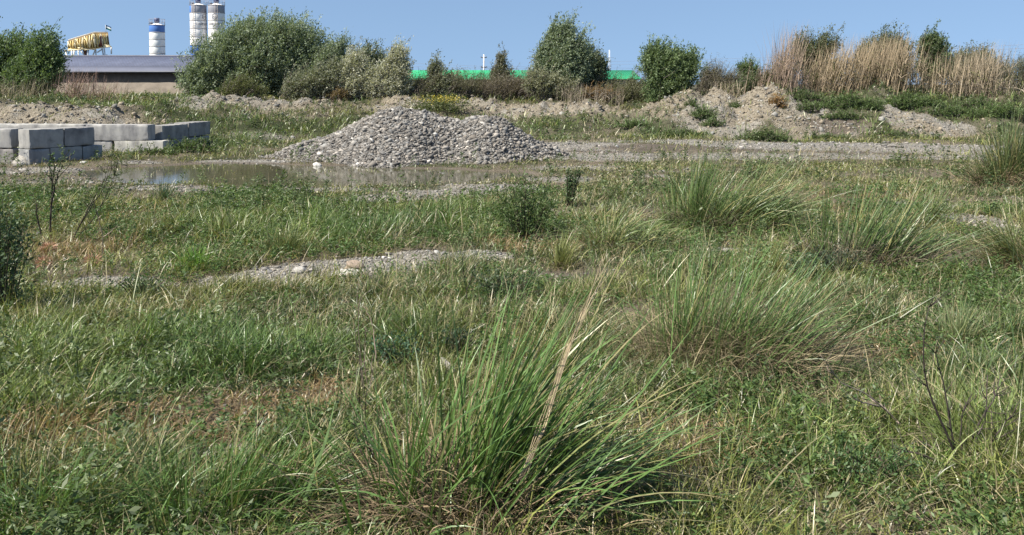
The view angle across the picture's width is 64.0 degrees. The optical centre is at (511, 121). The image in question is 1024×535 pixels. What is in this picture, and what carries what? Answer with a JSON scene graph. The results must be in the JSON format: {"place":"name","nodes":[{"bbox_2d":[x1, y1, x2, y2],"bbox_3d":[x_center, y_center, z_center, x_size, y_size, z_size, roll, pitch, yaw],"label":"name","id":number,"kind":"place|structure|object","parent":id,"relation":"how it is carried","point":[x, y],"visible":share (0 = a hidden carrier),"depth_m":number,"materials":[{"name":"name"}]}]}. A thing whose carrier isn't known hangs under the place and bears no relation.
{"place":"outdoors","nodes":[
{"label":"outdoors","id":0,"kind":"place"},
{"bbox_2d":[72,163,537,188],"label":"water","id":1,"kind":"structure","parent":0,"point":[213,172],"depth_m":22.25,"materials":[{"name":"grey liquid"}]},
{"bbox_2d":[0,157,1023,302],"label":"meadow grass","id":2,"kind":"structure","parent":0,"point":[416,215],"depth_m":12.65,"materials":[{"name":"plant"}]},
{"bbox_2d":[0,84,1023,534],"bbox_3d":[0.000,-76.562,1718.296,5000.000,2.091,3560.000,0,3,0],"label":"ground","id":3,"kind":"structure","parent":0,"point":[642,146],"depth_m":14.05,"materials":[{"name":"soil"}]},
{"bbox_2d":[0,147,23,164],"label":"concrete block","id":4,"kind":"object","parent":3,"relation":"on","point":[3,151],"depth_m":24.88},
{"bbox_2d":[0,128,22,147],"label":"concrete block","id":5,"kind":"object","parent":4,"relation":"on","point":[9,138],"depth_m":24.87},
{"bbox_2d":[0,181,47,311],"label":"leafy bush","id":6,"kind":"object","parent":3,"relation":"on","point":[6,257],"visible":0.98,"depth_m":8.50,"materials":[{"name":"green plant"}]},
{"bbox_2d":[18,148,49,164],"bbox_3d":[-14.452,1.097,24.778,0.604,0.564,0.620,2,3,32],"label":"concrete block","id":7,"kind":"object","parent":3,"relation":"on","point":[38,155],"depth_m":24.56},
{"bbox_2d":[18,128,63,148],"bbox_3d":[-14.337,0.508,24.952,0.627,0.587,1.040,2,3,32],"label":"concrete block","id":8,"kind":"object","parent":7,"relation":"on","point":[34,138],"depth_m":24.66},
{"bbox_2d":[43,149,74,232],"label":"dead weed","id":9,"kind":"object","parent":3,"relation":"on","point":[52,186],"visible":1,"depth_m":12.71,"materials":[{"name":"brown plant"}]},
{"bbox_2d":[49,146,81,161],"bbox_3d":[-14.010,1.063,25.470,0.610,0.576,0.991,1,3,32],"label":"concrete block","id":10,"kind":"object","parent":3,"relation":"on","point":[77,155],"depth_m":25.35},
{"bbox_2d":[60,127,94,145],"bbox_3d":[-13.788,0.469,25.813,0.627,0.577,0.960,1,3,32],"label":"concrete block","id":11,"kind":"object","parent":10,"relation":"on","point":[76,136],"depth_m":25.63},
{"bbox_2d":[65,32,111,54],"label":"batching machine","id":12,"kind":"object","parent":3,"relation":"on","point":[94,41],"visible":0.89,"depth_m":128.62,"materials":[{"name":"paint"}]},
{"bbox_2d":[81,145,101,159],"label":"concrete block","id":13,"kind":"object","parent":3,"relation":"on","point":[88,151],"depth_m":25.95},
{"bbox_2d":[72,152,129,238],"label":"dead weed","id":14,"kind":"object","parent":3,"relation":"on","point":[101,186],"visible":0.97,"depth_m":12.22,"materials":[{"name":"brown plant"}]},
{"bbox_2d":[93,140,114,150],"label":"concrete block","id":15,"kind":"object","parent":3,"relation":"on","point":[107,144],"depth_m":28.79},
{"bbox_2d":[0,123,87,128],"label":"concrete block","id":16,"kind":"object","parent":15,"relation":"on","point":[26,126],"depth_m":28.88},
{"bbox_2d":[0,402,237,534],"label":"grass tussock","id":17,"kind":"object","parent":3,"relation":"on","point":[67,494],"depth_m":4.49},
{"bbox_2d":[55,82,186,94],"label":"plaster wall","id":18,"kind":"structure","parent":3,"relation":"on","point":[141,87],"depth_m":77.82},
{"bbox_2d":[114,140,169,151],"bbox_3d":[-13.107,0.948,29.053,1.729,0.559,0.609,0,2,0],"label":"concrete block","id":19,"kind":"object","parent":3,"relation":"on","point":[121,145],"depth_m":28.75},
{"bbox_2d":[86,124,154,140],"bbox_3d":[-13.872,0.383,29.047,2.200,0.569,0.609,0,2,0],"label":"concrete block","id":20,"kind":"object","parent":19,"relation":"on","point":[124,132],"depth_m":28.75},
{"bbox_2d":[108,269,176,300],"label":"leafy weed","id":21,"kind":"object","parent":3,"relation":"on","point":[142,286],"visible":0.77,"depth_m":9.07,"materials":[{"name":"green plant"}]},
{"bbox_2d":[128,141,180,155],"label":"weed thicket","id":22,"kind":"object","parent":3,"relation":"on","point":[160,150],"visible":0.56,"depth_m":27.46,"materials":[{"name":"green plant"}]},
{"bbox_2d":[149,18,164,54],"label":"cement silo","id":23,"kind":"object","parent":3,"relation":"on","point":[156,38],"visible":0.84,"depth_m":148.41,"materials":[{"name":"paint"}]},
{"bbox_2d":[138,180,188,201],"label":"grass tussock","id":24,"kind":"object","parent":3,"relation":"on","point":[162,193],"depth_m":16.79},
{"bbox_2d":[55,55,277,92],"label":"shed","id":25,"kind":"structure","parent":3,"relation":"on","point":[138,68],"depth_m":93.19,"materials":[{"name":"metal"}]},
{"bbox_2d":[158,244,216,271],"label":"grass tussock","id":26,"kind":"object","parent":3,"relation":"on","point":[198,260],"depth_m":10.57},
{"bbox_2d":[170,135,208,147],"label":"concrete block","id":27,"kind":"object","parent":3,"relation":"on","point":[192,137],"depth_m":31.51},
{"bbox_2d":[154,124,188,139],"bbox_3d":[-12.774,0.391,30.412,0.629,0.549,1.870,0,2,6],"label":"concrete block","id":28,"kind":"object","parent":27,"relation":"on","point":[173,131],"depth_m":30.07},
{"bbox_2d":[174,121,209,136],"bbox_3d":[-12.569,0.288,32.226,0.629,0.549,1.726,0,2,6],"label":"concrete block","id":29,"kind":"object","parent":27,"relation":"on","point":[198,128],"depth_m":32.07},
{"bbox_2d":[164,134,220,153],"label":"weed thicket","id":30,"kind":"object","parent":3,"relation":"on","point":[192,143],"visible":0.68,"depth_m":28.33,"materials":[{"name":"green plant"}]},
{"bbox_2d":[189,0,206,54],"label":"cement silo","id":31,"kind":"object","parent":3,"relation":"on","point":[198,16],"visible":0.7,"depth_m":148.13,"materials":[{"name":"paint"}]},
{"bbox_2d":[207,0,224,42],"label":"cement silo","id":32,"kind":"object","parent":3,"relation":"on","point":[216,9],"visible":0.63,"depth_m":148.09,"materials":[{"name":"paint"}]},
{"bbox_2d":[28,393,408,534],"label":"grass tussock","id":33,"kind":"object","parent":3,"relation":"on","point":[232,476],"depth_m":4.46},
{"bbox_2d":[171,3,335,99],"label":"willow","id":34,"kind":"object","parent":3,"relation":"on","point":[269,50],"visible":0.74,"depth_m":49.04,"materials":[{"name":"green plant"}]},
{"bbox_2d":[229,216,334,260],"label":"grass tussock","id":35,"kind":"object","parent":3,"relation":"on","point":[285,241],"depth_m":11.44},
{"bbox_2d":[353,276,383,402],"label":"dead twigs","id":36,"kind":"object","parent":3,"relation":"on","point":[364,346],"visible":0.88,"depth_m":6.17,"materials":[{"name":"brown plant"}]},
{"bbox_2d":[347,388,392,477],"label":"dead twigs","id":37,"kind":"object","parent":3,"relation":"on","point":[372,453],"visible":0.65,"depth_m":4.78,"materials":[{"name":"brown plant"}]},
{"bbox_2d":[354,36,388,68],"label":"green tree","id":38,"kind":"object","parent":3,"relation":"on","point":[374,54],"visible":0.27,"depth_m":51.58,"materials":[{"name":"green plant"}]},
{"bbox_2d":[366,325,429,369],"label":"leafy weed","id":39,"kind":"object","parent":3,"relation":"on","point":[382,348],"visible":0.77,"depth_m":6.97,"materials":[{"name":"green plant"}]},
{"bbox_2d":[258,106,568,167],"bbox_3d":[-3.409,0.438,27.133,12.390,1.922,7.770,0,3,0],"label":"gravel pile","id":40,"kind":"object","parent":3,"relation":"on","point":[394,137],"visible":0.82,"depth_m":25.77,"materials":[{"name":"gravel"}]},
{"bbox_2d":[439,325,474,357],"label":"leafy weed","id":41,"kind":"object","parent":3,"relation":"on","point":[464,336],"visible":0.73,"depth_m":7.21,"materials":[{"name":"green plant"}]},
{"bbox_2d":[218,253,771,534],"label":"grass tussock","id":42,"kind":"object","parent":3,"relation":"on","point":[500,439],"depth_m":4.39,"materials":[{"name":"plant"}]},
{"bbox_2d":[516,254,611,483],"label":"dry grass stalks","id":43,"kind":"object","parent":42,"relation":"attached to","point":[530,456],"visible":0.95,"depth_m":4.29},
{"bbox_2d":[456,261,542,301],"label":"leafy weed","id":44,"kind":"object","parent":3,"relation":"on","point":[499,281],"visible":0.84,"depth_m":8.98,"materials":[{"name":"green plant"}]},
{"bbox_2d":[487,41,516,89],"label":"green tree","id":45,"kind":"object","parent":3,"relation":"on","point":[501,65],"visible":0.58,"depth_m":50.73,"materials":[{"name":"green plant"}]},
{"bbox_2d":[0,83,1018,534],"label":"gravel","id":46,"kind":"structure","parent":3,"relation":"on","point":[886,145],"depth_m":25.55,"materials":[{"name":"gravel"}]},
{"bbox_2d":[0,245,1023,534],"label":"foreground grass","id":47,"kind":"structure","parent":3,"relation":"on","point":[236,345],"depth_m":6.31,"materials":[{"name":"plant"}]},
{"bbox_2d":[0,180,1023,534],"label":"leafy weeds","id":48,"kind":"object","parent":3,"relation":"on","point":[970,274],"visible":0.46,"depth_m":6.43,"materials":[{"name":"green plant"}]},
{"bbox_2d":[0,135,1023,534],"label":"tall weeds","id":49,"kind":"object","parent":3,"relation":"on","point":[50,515],"visible":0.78,"depth_m":6.89,"materials":[{"name":"green plant"}]},
{"bbox_2d":[0,79,1023,170],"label":"distant grass","id":50,"kind":"structure","parent":3,"relation":"on","point":[243,136],"depth_m":37.14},
{"bbox_2d":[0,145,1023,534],"bbox_3d":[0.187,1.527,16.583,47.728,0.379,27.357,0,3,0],"label":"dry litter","id":51,"kind":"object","parent":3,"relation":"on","point":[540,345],"visible":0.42,"depth_m":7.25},
{"bbox_2d":[0,80,1023,196],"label":"bank weeds","id":52,"kind":"object","parent":3,"relation":"on","point":[433,179],"visible":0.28,"depth_m":35.56,"materials":[{"name":"green plant"}]},
{"bbox_2d":[0,137,1023,477],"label":"seed stems","id":53,"kind":"object","parent":3,"relation":"on","point":[504,229],"visible":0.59,"depth_m":15.42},
{"bbox_2d":[490,167,559,239],"bbox_3d":[0.192,1.284,12.624,1.120,1.110,0.910,0,3,0],"label":"leafy weed","id":54,"kind":"object","parent":3,"relation":"on","point":[536,219],"visible":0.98,"depth_m":12.55,"materials":[{"name":"green plant"}]},
{"bbox_2d":[411,70,639,86],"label":"green roofed hall","id":55,"kind":"structure","parent":3,"relation":"on","point":[624,73],"depth_m":132.57,"materials":[{"name":"metal"}]},
{"bbox_2d":[536,229,590,271],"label":"grass tussock","id":56,"kind":"object","parent":3,"relation":"on","point":[560,257],"depth_m":10.67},
{"bbox_2d":[564,166,582,206],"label":"leafy weed","id":57,"kind":"object","parent":3,"relation":"on","point":[570,191],"visible":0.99,"depth_m":15.79,"materials":[{"name":"green plant"}]},
{"bbox_2d":[536,191,703,260],"bbox_3d":[1.557,1.523,11.817,2.621,1.309,2.325,1,3,13],"label":"grass tussock","id":58,"kind":"object","parent":3,"relation":"on","point":[620,233],"depth_m":11.70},
{"bbox_2d":[638,138,860,239],"bbox_3d":[3.947,1.335,13.703,3.968,2.228,3.445,0,3,0],"label":"grass tussock","id":59,"kind":"object","parent":3,"relation":"on","point":[754,210],"depth_m":13.37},
{"bbox_2d":[734,53,764,81],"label":"green tree","id":60,"kind":"object","parent":3,"relation":"on","point":[746,65],"visible":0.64,"depth_m":61.66,"materials":[{"name":"green plant"}]},
{"bbox_2d":[562,221,950,407],"bbox_3d":[2.047,1.658,6.982,3.628,1.730,2.801,0,3,0],"label":"grass tussock","id":61,"kind":"object","parent":3,"relation":"on","point":[772,340],"depth_m":6.87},
{"bbox_2d":[733,124,796,141],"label":"weed thicket","id":62,"kind":"object","parent":3,"relation":"on","point":[770,135],"visible":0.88,"depth_m":34.52,"materials":[{"name":"green plant"}]},
{"bbox_2d":[782,249,834,282],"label":"leafy weed","id":63,"kind":"object","parent":3,"relation":"on","point":[806,264],"visible":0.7,"depth_m":9.67,"materials":[{"name":"green plant"}]},
{"bbox_2d":[810,242,871,274],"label":"leafy weed","id":64,"kind":"object","parent":3,"relation":"on","point":[825,260],"visible":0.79,"depth_m":10.03,"materials":[{"name":"green plant"}]},
{"bbox_2d":[820,354,901,425],"bbox_3d":[2.403,1.871,5.621,0.863,0.740,0.229,-1,3,-22],"label":"fallen branch","id":65,"kind":"object","parent":3,"relation":"on","point":[879,405],"visible":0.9,"depth_m":5.56,"materials":[{"name":"wood"}]},
{"bbox_2d":[815,438,924,492],"bbox_3d":[2.174,2.071,5.005,0.647,0.295,0.523,0,3,0],"label":"leafy weed","id":66,"kind":"object","parent":3,"relation":"on","point":[882,465],"visible":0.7,"depth_m":4.94,"materials":[{"name":"green plant"}]},
{"bbox_2d":[763,161,1013,281],"bbox_3d":[4.888,1.350,10.752,3.653,1.878,2.297,0,3,0],"label":"grass tussock","id":67,"kind":"object","parent":3,"relation":"on","point":[901,248],"depth_m":10.79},
{"bbox_2d":[910,188,982,223],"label":"grass tussock","id":68,"kind":"object","parent":3,"relation":"on","point":[938,209],"depth_m":14.00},
{"bbox_2d":[879,287,1023,469],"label":"bare shrub","id":69,"kind":"object","parent":3,"relation":"on","point":[962,415],"visible":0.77,"depth_m":5.03,"materials":[{"name":"brown plant"}]},
{"bbox_2d":[911,290,1009,353],"bbox_3d":[4.093,1.846,7.496,1.013,0.680,0.958,-2,4,-42],"label":"grass tussock","id":70,"kind":"object","parent":3,"relation":"on","point":[960,325],"depth_m":7.44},
{"bbox_2d":[930,195,1023,272],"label":"grass tussock","id":71,"kind":"object","parent":3,"relation":"on","point":[999,248],"depth_m":10.72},
{"bbox_2d":[933,107,1023,188],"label":"grass tussock","id":72,"kind":"object","parent":3,"relation":"on","point":[1012,156],"depth_m":19.25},
{"bbox_2d":[0,83,1023,138],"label":"earth bank","id":73,"kind":"structure","parent":0,"point":[119,112],"depth_m":39.17,"materials":[{"name":"soil"}]},
{"bbox_2d":[0,16,34,97],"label":"green tree","id":74,"kind":"object","parent":73,"relation":"on","point":[9,48],"visible":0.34,"depth_m":45.52,"materials":[{"name":"green plant"}]},
{"bbox_2d":[0,78,70,100],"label":"reed bed","id":75,"kind":"object","parent":73,"relation":"on","point":[23,90],"visible":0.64,"depth_m":42.02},
{"bbox_2d":[0,16,73,97],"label":"green tree","id":76,"kind":"object","parent":73,"relation":"on","point":[39,58],"visible":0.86,"depth_m":44.49,"materials":[{"name":"green plant"}]},
{"bbox_2d":[48,68,129,102],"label":"reed bed","id":77,"kind":"object","parent":73,"relation":"on","point":[76,90],"visible":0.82,"depth_m":43.70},
{"bbox_2d":[219,67,269,98],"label":"tamarisk","id":78,"kind":"object","parent":73,"relation":"on","point":[237,88],"visible":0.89,"depth_m":45.35,"materials":[{"name":"green plant"}]},
{"bbox_2d":[277,52,355,101],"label":"oleaster","id":79,"kind":"object","parent":73,"relation":"on","point":[305,84],"visible":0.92,"depth_m":46.57,"materials":[{"name":"green plant"}]},
{"bbox_2d":[303,27,355,97],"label":"willow","id":80,"kind":"object","parent":73,"relation":"on","point":[339,47],"visible":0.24,"depth_m":48.59,"materials":[{"name":"green plant"}]},
{"bbox_2d":[326,36,386,100],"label":"oleaster","id":81,"kind":"object","parent":73,"relation":"on","point":[358,80],"visible":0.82,"depth_m":46.54,"materials":[{"name":"green plant"}]},
{"bbox_2d":[367,33,416,99],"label":"oleaster","id":82,"kind":"object","parent":73,"relation":"on","point":[393,78],"visible":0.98,"depth_m":46.15,"materials":[{"name":"green plant"}]},
{"bbox_2d":[406,68,446,98],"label":"tamarisk","id":83,"kind":"object","parent":73,"relation":"on","point":[420,88],"visible":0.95,"depth_m":46.43,"materials":[{"name":"green plant"}]},
{"bbox_2d":[394,90,488,114],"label":"yellow flower shrub","id":84,"kind":"object","parent":73,"relation":"on","point":[449,100],"visible":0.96,"depth_m":40.78,"materials":[{"name":"green plant"}]},
{"bbox_2d":[423,48,469,96],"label":"oleaster","id":85,"kind":"object","parent":73,"relation":"on","point":[435,67],"visible":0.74,"depth_m":46.67,"materials":[{"name":"green plant"}]},
{"bbox_2d":[444,64,482,99],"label":"tamarisk","id":86,"kind":"object","parent":73,"relation":"on","point":[467,88],"visible":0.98,"depth_m":46.43,"materials":[{"name":"green plant"}]},
{"bbox_2d":[474,70,533,101],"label":"tamarisk","id":87,"kind":"object","parent":73,"relation":"on","point":[515,87],"visible":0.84,"depth_m":46.75,"materials":[{"name":"green plant"}]},
{"bbox_2d":[3,82,1023,135],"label":"earth clods","id":88,"kind":"object","parent":73,"relation":"on","point":[759,116],"visible":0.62,"depth_m":39.02,"materials":[{"name":"soil"}]},
{"bbox_2d":[518,62,581,102],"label":"oleaster","id":89,"kind":"object","parent":73,"relation":"on","point":[541,85],"visible":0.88,"depth_m":44.24,"materials":[{"name":"green plant"}]},
{"bbox_2d":[521,6,599,98],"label":"willow","id":90,"kind":"object","parent":73,"relation":"on","point":[563,45],"visible":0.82,"depth_m":45.48,"materials":[{"name":"green plant"}]},
{"bbox_2d":[553,81,636,105],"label":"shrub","id":91,"kind":"object","parent":73,"relation":"on","point":[572,92],"visible":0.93,"depth_m":43.25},
{"bbox_2d":[578,40,613,93],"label":"willow","id":92,"kind":"object","parent":73,"relation":"on","point":[601,61],"visible":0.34,"depth_m":47.59,"materials":[{"name":"green plant"}]},
{"bbox_2d":[579,81,622,102],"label":"tamarisk","id":93,"kind":"object","parent":73,"relation":"on","point":[592,95],"visible":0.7,"depth_m":44.33,"materials":[{"name":"brown plant"}]},
{"bbox_2d":[596,75,646,105],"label":"tamarisk","id":94,"kind":"object","parent":73,"relation":"on","point":[631,95],"visible":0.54,"depth_m":44.75,"materials":[{"name":"green plant"}]},
{"bbox_2d":[631,31,709,101],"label":"green tree","id":95,"kind":"object","parent":73,"relation":"on","point":[666,70],"visible":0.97,"depth_m":42.47,"materials":[{"name":"green plant"}]},
{"bbox_2d":[687,103,720,120],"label":"weed thicket","id":96,"kind":"object","parent":73,"relation":"on","point":[699,112],"visible":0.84,"depth_m":38.49,"materials":[{"name":"green plant"}]},
{"bbox_2d":[695,52,743,93],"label":"tamarisk","id":97,"kind":"object","parent":73,"relation":"on","point":[709,74],"visible":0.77,"depth_m":44.77,"materials":[{"name":"green plant"}]},
{"bbox_2d":[732,63,780,97],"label":"green shrub","id":98,"kind":"object","parent":73,"relation":"on","point":[744,81],"visible":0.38,"depth_m":42.78,"materials":[{"name":"green plant"}]},
{"bbox_2d":[732,62,829,98],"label":"reed bed","id":99,"kind":"object","parent":73,"relation":"on","point":[778,75],"visible":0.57,"depth_m":41.94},
{"bbox_2d":[752,22,816,94],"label":"reed bed","id":100,"kind":"object","parent":73,"relation":"on","point":[789,60],"visible":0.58,"depth_m":42.42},
{"bbox_2d":[786,86,829,103],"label":"weed thicket","id":101,"kind":"object","parent":73,"relation":"on","point":[805,95],"visible":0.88,"depth_m":40.80,"materials":[{"name":"green plant"}]},
{"bbox_2d":[786,21,848,90],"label":"green tree","id":102,"kind":"object","parent":73,"relation":"on","point":[821,39],"visible":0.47,"depth_m":45.55,"materials":[{"name":"green plant"}]},
{"bbox_2d":[818,107,871,120],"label":"weed thicket","id":103,"kind":"object","parent":73,"relation":"on","point":[840,115],"visible":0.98,"depth_m":38.54,"materials":[{"name":"green plant"}]},
{"bbox_2d":[813,89,883,109],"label":"weed thicket","id":104,"kind":"object","parent":73,"relation":"on","point":[847,100],"visible":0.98,"depth_m":39.48,"materials":[{"name":"green plant"}]},
{"bbox_2d":[777,29,945,96],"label":"reed bed","id":105,"kind":"object","parent":73,"relation":"on","point":[847,74],"visible":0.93,"depth_m":42.80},
{"bbox_2d":[853,18,918,82],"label":"green tree","id":106,"kind":"object","parent":73,"relation":"on","point":[890,35],"visible":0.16,"depth_m":46.13,"materials":[{"name":"green plant"}]},
{"bbox_2d":[875,89,942,109],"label":"weed thicket","id":107,"kind":"object","parent":73,"relation":"on","point":[905,103],"visible":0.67,"depth_m":40.44,"materials":[{"name":"green plant"}]},
{"bbox_2d":[914,18,956,89],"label":"green tree","id":108,"kind":"object","parent":73,"relation":"on","point":[937,43],"visible":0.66,"depth_m":44.33,"materials":[{"name":"green plant"}]},
{"bbox_2d":[908,46,967,98],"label":"reed bed","id":109,"kind":"object","parent":73,"relation":"on","point":[935,88],"visible":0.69,"depth_m":43.00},
{"bbox_2d":[913,103,981,116],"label":"weed thicket","id":110,"kind":"object","parent":73,"relation":"on","point":[956,110],"visible":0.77,"depth_m":39.98,"materials":[{"name":"green plant"}]},
{"bbox_2d":[918,39,1022,98],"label":"reed bed","id":111,"kind":"object","parent":73,"relation":"on","point":[975,82],"visible":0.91,"depth_m":42.92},
{"bbox_2d":[945,39,1004,90],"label":"green tree","id":112,"kind":"object","parent":73,"relation":"on","point":[964,54],"visible":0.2,"depth_m":46.66,"materials":[{"name":"green plant"}]},
{"bbox_2d":[959,100,1023,120],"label":"weed thicket","id":113,"kind":"object","parent":73,"relation":"on","point":[1009,110],"visible":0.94,"depth_m":39.51,"materials":[{"name":"green plant"}]},
{"bbox_2d":[983,50,1023,92],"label":"tamarisk","id":114,"kind":"object","parent":73,"relation":"on","point":[1021,68],"visible":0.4,"depth_m":45.66,"materials":[{"name":"green plant"}]},
{"bbox_2d":[0,0,1023,83],"label":"sky","id":115,"kind":"structure","parent":0,"point":[463,31],"materials":[{"name":"blue"}]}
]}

